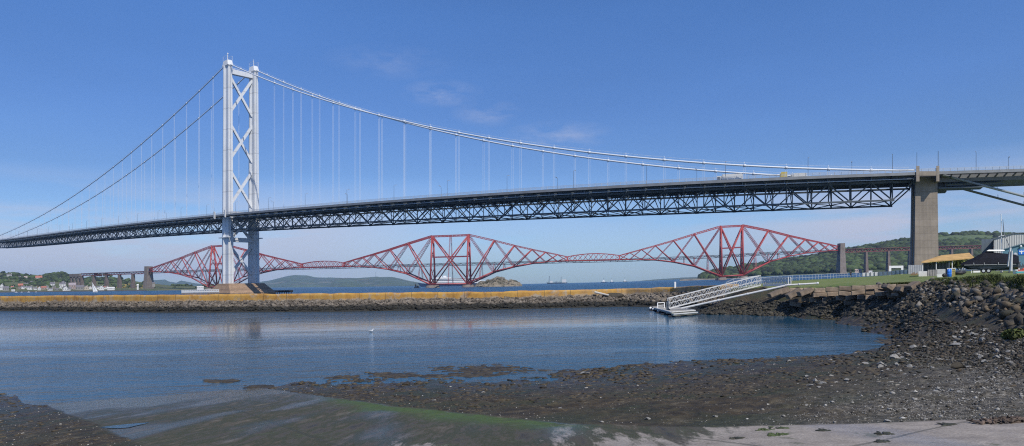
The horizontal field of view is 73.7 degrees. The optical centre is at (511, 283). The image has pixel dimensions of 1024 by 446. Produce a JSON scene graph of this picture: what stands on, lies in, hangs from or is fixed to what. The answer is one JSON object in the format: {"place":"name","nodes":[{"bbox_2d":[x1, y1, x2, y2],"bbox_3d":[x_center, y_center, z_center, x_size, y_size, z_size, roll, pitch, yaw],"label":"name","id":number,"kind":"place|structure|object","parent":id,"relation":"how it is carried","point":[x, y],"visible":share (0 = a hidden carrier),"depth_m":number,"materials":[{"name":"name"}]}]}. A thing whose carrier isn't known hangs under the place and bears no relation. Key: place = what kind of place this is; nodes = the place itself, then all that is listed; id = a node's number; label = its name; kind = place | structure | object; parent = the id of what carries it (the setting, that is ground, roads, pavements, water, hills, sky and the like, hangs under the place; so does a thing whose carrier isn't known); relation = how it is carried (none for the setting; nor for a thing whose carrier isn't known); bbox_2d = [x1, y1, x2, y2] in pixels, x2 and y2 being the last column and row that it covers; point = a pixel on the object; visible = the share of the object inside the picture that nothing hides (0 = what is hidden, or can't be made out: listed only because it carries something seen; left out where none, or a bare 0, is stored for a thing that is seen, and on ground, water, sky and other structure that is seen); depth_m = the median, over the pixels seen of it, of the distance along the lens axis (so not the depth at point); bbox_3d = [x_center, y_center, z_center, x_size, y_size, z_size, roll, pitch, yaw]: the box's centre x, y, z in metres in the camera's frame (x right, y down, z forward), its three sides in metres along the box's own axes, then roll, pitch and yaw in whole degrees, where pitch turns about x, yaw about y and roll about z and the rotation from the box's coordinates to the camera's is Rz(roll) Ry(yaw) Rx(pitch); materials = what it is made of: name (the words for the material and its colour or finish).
{"place":"outdoors","nodes":[
{"label":"outdoors","id":0,"kind":"place"},
{"bbox_2d":[0,273,212,291],"bbox_3d":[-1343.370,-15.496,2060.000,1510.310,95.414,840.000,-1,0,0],"label":"fife hill","id":1,"kind":"structure","parent":0,"point":[157,286],"depth_m":1840.43,"materials":[{"name":"green plant"}]},
{"bbox_2d":[3,286,8,290],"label":"house","id":2,"kind":"structure","parent":1,"relation":"on","point":[5,288],"depth_m":1722.00,"materials":[{"name":"grey stone"}]},
{"bbox_2d":[0,271,43,284],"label":"hillside wood","id":3,"kind":"object","parent":1,"relation":"on","point":[15,275],"visible":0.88,"depth_m":1950.83,"materials":[{"name":"green plant"}]},
{"bbox_2d":[0,279,90,288],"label":"trees","id":4,"kind":"object","parent":1,"relation":"on","point":[43,284],"visible":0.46,"depth_m":1832.54,"materials":[{"name":"green plant"}]},
{"bbox_2d":[38,271,69,282],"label":"ridge wood","id":5,"kind":"object","parent":1,"relation":"on","point":[60,275],"visible":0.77,"depth_m":2003.20,"materials":[{"name":"green plant"}]},
{"bbox_2d":[69,276,142,287],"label":"viaduct wood","id":6,"kind":"object","parent":1,"relation":"on","point":[113,280],"visible":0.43,"depth_m":2161.19,"materials":[{"name":"green plant"}]},
{"bbox_2d":[171,283,215,287],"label":"trees","id":7,"kind":"object","parent":1,"relation":"on","point":[175,285],"visible":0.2,"depth_m":1974.98,"materials":[{"name":"green plant"}]},
{"bbox_2d":[62,287,165,290],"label":"shore","id":8,"kind":"structure","parent":0,"point":[126,289],"depth_m":1729.00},
{"bbox_2d":[68,282,75,288],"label":"house","id":9,"kind":"structure","parent":8,"relation":"on","point":[72,285],"depth_m":1780.17,"materials":[{"name":"paint"}]},
{"bbox_2d":[76,284,83,289],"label":"house","id":10,"kind":"structure","parent":8,"relation":"on","point":[79,287],"depth_m":1722.00,"materials":[{"name":"grey stone"}]},
{"bbox_2d":[154,275,337,287],"bbox_3d":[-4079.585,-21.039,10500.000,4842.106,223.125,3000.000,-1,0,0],"label":"hills","id":11,"kind":"structure","parent":0,"point":[298,281],"depth_m":9799.02,"materials":[{"name":"green plant"}]},
{"bbox_2d":[337,282,374,286],"bbox_3d":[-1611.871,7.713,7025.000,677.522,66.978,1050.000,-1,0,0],"label":"hills","id":12,"kind":"structure","parent":0,"point":[349,284],"depth_m":6745.12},
{"bbox_2d":[328,277,419,286],"bbox_3d":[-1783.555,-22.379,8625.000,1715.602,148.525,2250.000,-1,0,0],"label":"hills","id":13,"kind":"structure","parent":0,"point":[383,281],"depth_m":8184.11,"materials":[{"name":"green plant"}]},
{"bbox_2d":[0,268,970,404],"bbox_3d":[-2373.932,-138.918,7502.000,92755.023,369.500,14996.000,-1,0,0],"label":"water","id":14,"kind":"structure","parent":0,"point":[56,357],"depth_m":65.42,"materials":[{"name":"blue liquid"}]},
{"bbox_2d":[0,290,146,292],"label":"shore wall","id":15,"kind":"structure","parent":14,"relation":"on","point":[71,291],"depth_m":1667.81,"materials":[{"name":"stone"}]},
{"bbox_2d":[181,289,218,294],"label":"ship","id":16,"kind":"object","parent":14,"relation":"in","point":[192,291],"visible":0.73,"depth_m":467.60,"materials":[{"name":"white paint"}]},
{"bbox_2d":[274,290,292,293],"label":"fender pier","id":17,"kind":"structure","parent":14,"relation":"in","point":[284,291],"depth_m":517.80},
{"bbox_2d":[0,293,721,312],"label":"breakwater slope","id":18,"kind":"structure","parent":14,"relation":"in","point":[696,308],"depth_m":151.70,"materials":[{"name":"stone"}]},
{"bbox_2d":[0,284,738,302],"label":"breakwater wall","id":19,"kind":"structure","parent":14,"relation":"in","point":[301,296],"depth_m":159.19,"materials":[{"name":"stone"}]},
{"bbox_2d":[418,276,480,286],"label":"cruise ship","id":20,"kind":"object","parent":14,"relation":"on","point":[444,279],"visible":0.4,"depth_m":2587.00,"materials":[{"name":"white paint"}]},
{"bbox_2d":[0,53,1023,293],"bbox_3d":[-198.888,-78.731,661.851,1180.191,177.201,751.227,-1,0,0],"label":"suspension bridge","id":21,"kind":"structure","parent":14,"relation":"in","point":[927,186],"depth_m":356.96,"materials":[{"name":"paint"}]},
{"bbox_2d":[717,173,742,179],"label":"lorry","id":22,"kind":"object","parent":21,"relation":"on","point":[737,176],"visible":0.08,"depth_m":302.27,"materials":[{"name":"white paint"}]},
{"bbox_2d":[780,172,786,176],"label":"van","id":23,"kind":"object","parent":21,"relation":"on","point":[783,174],"visible":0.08,"depth_m":298.46,"materials":[{"name":"yellow paint"}]},
{"bbox_2d":[69,224,993,289],"bbox_3d":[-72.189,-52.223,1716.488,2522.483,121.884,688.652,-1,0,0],"label":"cantilever bridge","id":24,"kind":"structure","parent":14,"relation":"in","point":[148,280],"depth_m":1442.78,"materials":[{"name":"red paint"}]},
{"bbox_2d":[203,326,891,388],"bbox_3d":[17.461,5.224,55.205,75.999,0.169,17.416,-1,0,-34],"label":"floating seaweed","id":25,"kind":"object","parent":14,"relation":"on","point":[475,371],"visible":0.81,"depth_m":42.09,"materials":[{"name":"brown plant"}]},
{"bbox_2d":[546,276,566,283],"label":"ship","id":26,"kind":"object","parent":14,"relation":"on","point":[563,281],"visible":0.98,"depth_m":5192.00,"materials":[{"name":"grey metal"}]},
{"bbox_2d":[649,302,700,316],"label":"pontoon","id":27,"kind":"object","parent":14,"relation":"on","point":[677,312],"visible":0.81,"depth_m":113.11,"materials":[{"name":"white paint"}]},
{"bbox_2d":[667,275,760,308],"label":"gangway","id":28,"kind":"object","parent":27,"relation":"on","point":[733,291],"visible":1,"depth_m":116.84,"materials":[{"name":"grey metal"}]},
{"bbox_2d":[681,284,786,308],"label":"mooring boom","id":29,"kind":"object","parent":27,"relation":"on","point":[734,296],"visible":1,"depth_m":110.65,"materials":[{"name":"white paint"}]},
{"bbox_2d":[476,278,521,286],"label":"island","id":30,"kind":"structure","parent":0,"point":[503,284],"depth_m":1495.17,"materials":[{"name":"grey stone"}]},
{"bbox_2d":[478,276,519,285],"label":"island rocks","id":31,"kind":"object","parent":30,"relation":"on","point":[510,281],"visible":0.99,"depth_m":1504.50,"materials":[{"name":"grey stone"}]},
{"bbox_2d":[0,270,1023,445],"bbox_3d":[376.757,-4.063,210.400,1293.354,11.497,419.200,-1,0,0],"label":"foreshore","id":32,"kind":"structure","parent":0,"point":[278,416],"depth_m":16.13,"materials":[{"name":"gravel"}]},
{"bbox_2d":[103,422,148,427],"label":"puddle","id":33,"kind":"object","parent":32,"relation":"on","point":[124,425],"visible":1,"depth_m":18.44,"materials":[{"name":"liquid"}]},
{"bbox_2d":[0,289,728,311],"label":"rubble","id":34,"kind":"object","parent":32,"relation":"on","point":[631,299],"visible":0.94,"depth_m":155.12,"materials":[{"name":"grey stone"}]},
{"bbox_2d":[594,291,608,295],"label":"driftwood beam","id":35,"kind":"structure","parent":34,"relation":"on","point":[595,292],"depth_m":157.09,"materials":[{"name":"white wood"}]},
{"bbox_2d":[604,293,623,296],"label":"boulder","id":36,"kind":"object","parent":34,"relation":"on","point":[616,295],"visible":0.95,"depth_m":157.27,"materials":[{"name":"grey stone"}]},
{"bbox_2d":[0,297,966,445],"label":"seaweed","id":37,"kind":"object","parent":32,"relation":"on","point":[729,361],"visible":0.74,"depth_m":30.78,"materials":[{"name":"brown plant"}]},
{"bbox_2d":[0,319,1023,445],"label":"pebbles","id":38,"kind":"object","parent":32,"relation":"on","point":[998,408],"visible":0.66,"depth_m":13.12,"materials":[{"name":"grey stone"}]},
{"bbox_2d":[729,437,748,439],"bbox_3d":[3.360,2.288,10.111,0.287,0.027,0.230,-1,0,0],"label":"seaweed scrap","id":39,"kind":"object","parent":32,"relation":"on","point":[732,438],"visible":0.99,"depth_m":10.11,"materials":[{"name":"plant"}]},
{"bbox_2d":[726,276,756,290],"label":"railing","id":40,"kind":"object","parent":32,"relation":"on","point":[741,278],"visible":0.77,"depth_m":123.64,"materials":[{"name":"white metal"}]},
{"bbox_2d":[755,426,774,430],"bbox_3d":[4.059,2.313,10.824,0.518,0.028,0.288,-1,0,-38],"label":"seaweed scrap","id":41,"kind":"object","parent":32,"relation":"on","point":[765,429],"visible":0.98,"depth_m":10.83,"materials":[{"name":"green plant"}]},
{"bbox_2d":[767,290,781,297],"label":"stone slab","id":42,"kind":"structure","parent":32,"relation":"on","point":[774,293],"depth_m":107.24,"materials":[{"name":"stone"}]},
{"bbox_2d":[763,277,790,285],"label":"railing","id":43,"kind":"object","parent":32,"relation":"on","point":[774,281],"visible":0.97,"depth_m":114.65,"materials":[{"name":"grey metal"}]},
{"bbox_2d":[767,432,788,436],"bbox_3d":[3.985,2.261,10.212,0.318,0.026,0.311,-1,0,23],"label":"seaweed scrap","id":44,"kind":"object","parent":32,"relation":"on","point":[773,434],"visible":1,"depth_m":10.21,"materials":[{"name":"green plant"}]},
{"bbox_2d":[778,287,789,293],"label":"stone slab","id":45,"kind":"structure","parent":32,"relation":"on","point":[784,290],"depth_m":107.22,"materials":[{"name":"stone"}]},
{"bbox_2d":[786,282,818,285],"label":"mooring boom","id":46,"kind":"object","parent":32,"relation":"on","point":[817,283],"visible":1,"depth_m":107.37,"materials":[{"name":"white paint"}]},
{"bbox_2d":[757,272,861,283],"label":"railing","id":47,"kind":"object","parent":32,"relation":"on","point":[808,277],"visible":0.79,"depth_m":155.29,"materials":[{"name":"grey metal"}]},
{"bbox_2d":[699,282,934,323],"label":"weedy rubble","id":48,"kind":"object","parent":32,"relation":"on","point":[864,307],"visible":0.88,"depth_m":93.43,"materials":[{"name":"stone"}]},
{"bbox_2d":[894,286,909,295],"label":"stone slab","id":49,"kind":"structure","parent":48,"relation":"on","point":[901,290],"depth_m":77.59,"materials":[{"name":"stone"}]},
{"bbox_2d":[790,284,906,306],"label":"stone sea wall","id":50,"kind":"structure","parent":32,"relation":"on","point":[820,293],"depth_m":92.21,"materials":[{"name":"stone"}]},
{"bbox_2d":[785,288,800,298],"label":"stone slab","id":51,"kind":"structure","parent":50,"relation":"on","point":[791,294],"depth_m":101.59,"materials":[{"name":"stone"}]},
{"bbox_2d":[796,288,813,295],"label":"stone slab","id":52,"kind":"structure","parent":50,"relation":"on","point":[802,292],"depth_m":99.40,"materials":[{"name":"stone"}]},
{"bbox_2d":[875,291,888,295],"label":"stone slab","id":53,"kind":"structure","parent":50,"relation":"on","point":[882,293],"depth_m":81.82,"materials":[{"name":"stone"}]},
{"bbox_2d":[881,284,896,292],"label":"stone slab","id":54,"kind":"structure","parent":50,"relation":"on","point":[888,287],"depth_m":80.48,"materials":[{"name":"stone"}]},
{"bbox_2d":[874,439,889,442],"bbox_3d":[4.958,2.111,9.142,0.197,0.026,0.224,-1,0,37],"label":"seaweed scrap","id":55,"kind":"object","parent":32,"relation":"on","point":[880,441],"visible":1,"depth_m":9.12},
{"bbox_2d":[873,431,894,434],"bbox_3d":[5.337,2.146,9.789,0.288,0.026,0.282,-1,0,0],"label":"seaweed scrap","id":56,"kind":"object","parent":32,"relation":"on","point":[883,433],"visible":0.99,"depth_m":9.76,"materials":[{"name":"plant"}]},
{"bbox_2d":[862,269,907,276],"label":"panel fence","id":57,"kind":"object","parent":32,"relation":"on","point":[895,272],"visible":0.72,"depth_m":178.21,"materials":[{"name":"grey metal"}]},
{"bbox_2d":[890,354,898,358],"bbox_3d":[17.590,3.430,31.341,0.478,0.445,0.431,1,-8,-21],"label":"boulder","id":58,"kind":"object","parent":32,"relation":"on","point":[894,356],"visible":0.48,"depth_m":31.29,"materials":[{"name":"white stone"}]},
{"bbox_2d":[889,266,902,270],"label":"frame","id":59,"kind":"object","parent":32,"relation":"on","point":[890,267],"visible":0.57,"depth_m":180.00,"materials":[{"name":"white paint"}]},
{"bbox_2d":[891,293,904,298],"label":"stone slab","id":60,"kind":"structure","parent":32,"relation":"on","point":[896,295],"depth_m":78.46,"materials":[{"name":"stone"}]},
{"bbox_2d":[908,265,921,273],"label":"corrugated fence","id":61,"kind":"object","parent":32,"relation":"on","point":[914,268],"visible":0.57,"depth_m":150.00,"materials":[{"name":"grey metal"}]},
{"bbox_2d":[919,271,926,275],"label":"fence panel","id":62,"kind":"object","parent":32,"relation":"on","point":[922,273],"visible":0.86,"depth_m":109.00,"materials":[{"name":"white paint"}]},
{"bbox_2d":[928,270,936,275],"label":"fence panel","id":63,"kind":"object","parent":32,"relation":"on","point":[932,272],"visible":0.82,"depth_m":108.00,"materials":[{"name":"grey metal"}]},
{"bbox_2d":[937,269,944,273],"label":"fence panel","id":64,"kind":"object","parent":32,"relation":"on","point":[940,271],"visible":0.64,"depth_m":109.00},
{"bbox_2d":[863,281,1023,421],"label":"shore rubble","id":65,"kind":"object","parent":32,"relation":"on","point":[1004,345],"visible":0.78,"depth_m":29.87,"materials":[{"name":"grey stone"}]},
{"bbox_2d":[937,422,956,425],"bbox_3d":[6.551,2.114,10.244,0.286,0.028,0.330,-1,0,13],"label":"seaweed scrap","id":66,"kind":"object","parent":32,"relation":"on","point":[946,424],"visible":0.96,"depth_m":10.24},
{"bbox_2d":[922,253,973,274],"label":"open shed","id":67,"kind":"structure","parent":32,"relation":"on","point":[926,266],"depth_m":114.23,"materials":[{"name":"yellow wood"}]},
{"bbox_2d":[874,277,1023,329],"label":"bank rubble","id":68,"kind":"object","parent":32,"relation":"on","point":[1007,301],"visible":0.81,"depth_m":47.73,"materials":[{"name":"grey stone"}]},
{"bbox_2d":[904,281,920,289],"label":"stone slab","id":69,"kind":"structure","parent":68,"relation":"on","point":[911,285],"depth_m":76.59,"materials":[{"name":"stone"}]},
{"bbox_2d":[932,259,965,267],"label":"bush","id":70,"kind":"object","parent":32,"relation":"on","point":[957,263],"visible":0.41,"depth_m":222.72,"materials":[{"name":"green plant"}]},
{"bbox_2d":[947,269,951,276],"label":"barrel","id":71,"kind":"object","parent":32,"relation":"on","point":[949,272],"visible":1,"depth_m":83.76,"materials":[{"name":"blue plastic"}]},
{"bbox_2d":[886,273,1023,291],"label":"grass","id":72,"kind":"structure","parent":32,"relation":"on","point":[994,279],"depth_m":53.93,"materials":[{"name":"green plant"}]},
{"bbox_2d":[951,361,965,367],"bbox_3d":[12.742,2.316,19.474,0.477,0.200,0.244,5,-10,-28],"label":"boulder","id":73,"kind":"object","parent":32,"relation":"on","point":[955,364],"visible":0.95,"depth_m":19.43,"materials":[{"name":"grey stone"}]},
{"bbox_2d":[955,271,965,274],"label":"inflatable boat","id":74,"kind":"object","parent":32,"relation":"on","point":[960,272],"visible":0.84,"depth_m":86.45,"materials":[{"name":"black rubber"}]},
{"bbox_2d":[955,268,1013,272],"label":"trailer","id":75,"kind":"object","parent":32,"relation":"on","point":[984,270],"visible":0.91,"depth_m":92.25,"materials":[{"name":"grey metal"}]},
{"bbox_2d":[961,250,1018,270],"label":"covered boat","id":76,"kind":"object","parent":75,"relation":"on","point":[987,259],"visible":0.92,"depth_m":92.19,"materials":[{"name":"black fabric"}]},
{"bbox_2d":[982,239,992,252],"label":"store shed","id":77,"kind":"structure","parent":32,"relation":"on","point":[987,244],"depth_m":172.00,"materials":[{"name":"grey metal"}]},
{"bbox_2d":[966,415,1023,424],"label":"pebbles","id":78,"kind":"object","parent":32,"relation":"on","point":[1006,419],"visible":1,"depth_m":10.14,"materials":[{"name":"stone"}]},
{"bbox_2d":[998,217,1009,272],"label":"mast","id":79,"kind":"object","parent":32,"relation":"on","point":[1001,235],"visible":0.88,"depth_m":96.95,"materials":[{"name":"white metal"}]},
{"bbox_2d":[993,232,1023,252],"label":"shed","id":80,"kind":"object","parent":32,"relation":"on","point":[1013,239],"visible":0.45,"depth_m":165.00,"materials":[{"name":"grey metal"}]},
{"bbox_2d":[1007,248,1012,270],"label":"furled sail","id":81,"kind":"object","parent":32,"relation":"on","point":[1010,261],"visible":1,"depth_m":87.77,"materials":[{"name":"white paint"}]},
{"bbox_2d":[1000,328,1023,339],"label":"tuft","id":82,"kind":"object","parent":32,"relation":"on","point":[1012,334],"visible":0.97,"depth_m":26.91,"materials":[{"name":"green plant"}]},
{"bbox_2d":[1002,243,1023,270],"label":"clubhouse","id":83,"kind":"structure","parent":32,"relation":"on","point":[1018,249],"depth_m":140.00,"materials":[{"name":"blue paint"}]},
{"bbox_2d":[1013,270,1023,274],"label":"rowing dinghy","id":84,"kind":"object","parent":32,"relation":"on","point":[1018,272],"visible":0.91,"depth_m":65.66,"materials":[{"name":"teal paint"}]},
{"bbox_2d":[0,0,1023,284],"label":"sky","id":85,"kind":"structure","parent":0,"point":[927,84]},
{"bbox_2d":[643,277,697,280],"bbox_3d":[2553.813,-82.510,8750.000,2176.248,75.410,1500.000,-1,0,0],"label":"hills","id":86,"kind":"structure","parent":0,"point":[673,278],"depth_m":8374.20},
{"bbox_2d":[680,278,732,280],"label":"beach","id":87,"kind":"structure","parent":0,"point":[700,279],"depth_m":1949.11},
{"bbox_2d":[697,267,955,278],"bbox_3d":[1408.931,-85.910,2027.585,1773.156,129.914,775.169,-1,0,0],"label":"wooded hill","id":88,"kind":"structure","parent":0,"point":[877,270],"depth_m":1676.98,"materials":[{"name":"green plant"}]},
{"bbox_2d":[698,230,1014,278],"bbox_3d":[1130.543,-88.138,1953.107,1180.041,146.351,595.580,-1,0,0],"label":"hill wood","id":89,"kind":"object","parent":88,"relation":"on","point":[814,263],"visible":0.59,"depth_m":1870.59,"materials":[{"name":"green plant"}]},
{"bbox_2d":[938,235,993,239],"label":"field","id":90,"kind":"structure","parent":0,"point":[966,236],"depth_m":2050.54,"materials":[{"name":"green plant"}]}
]}

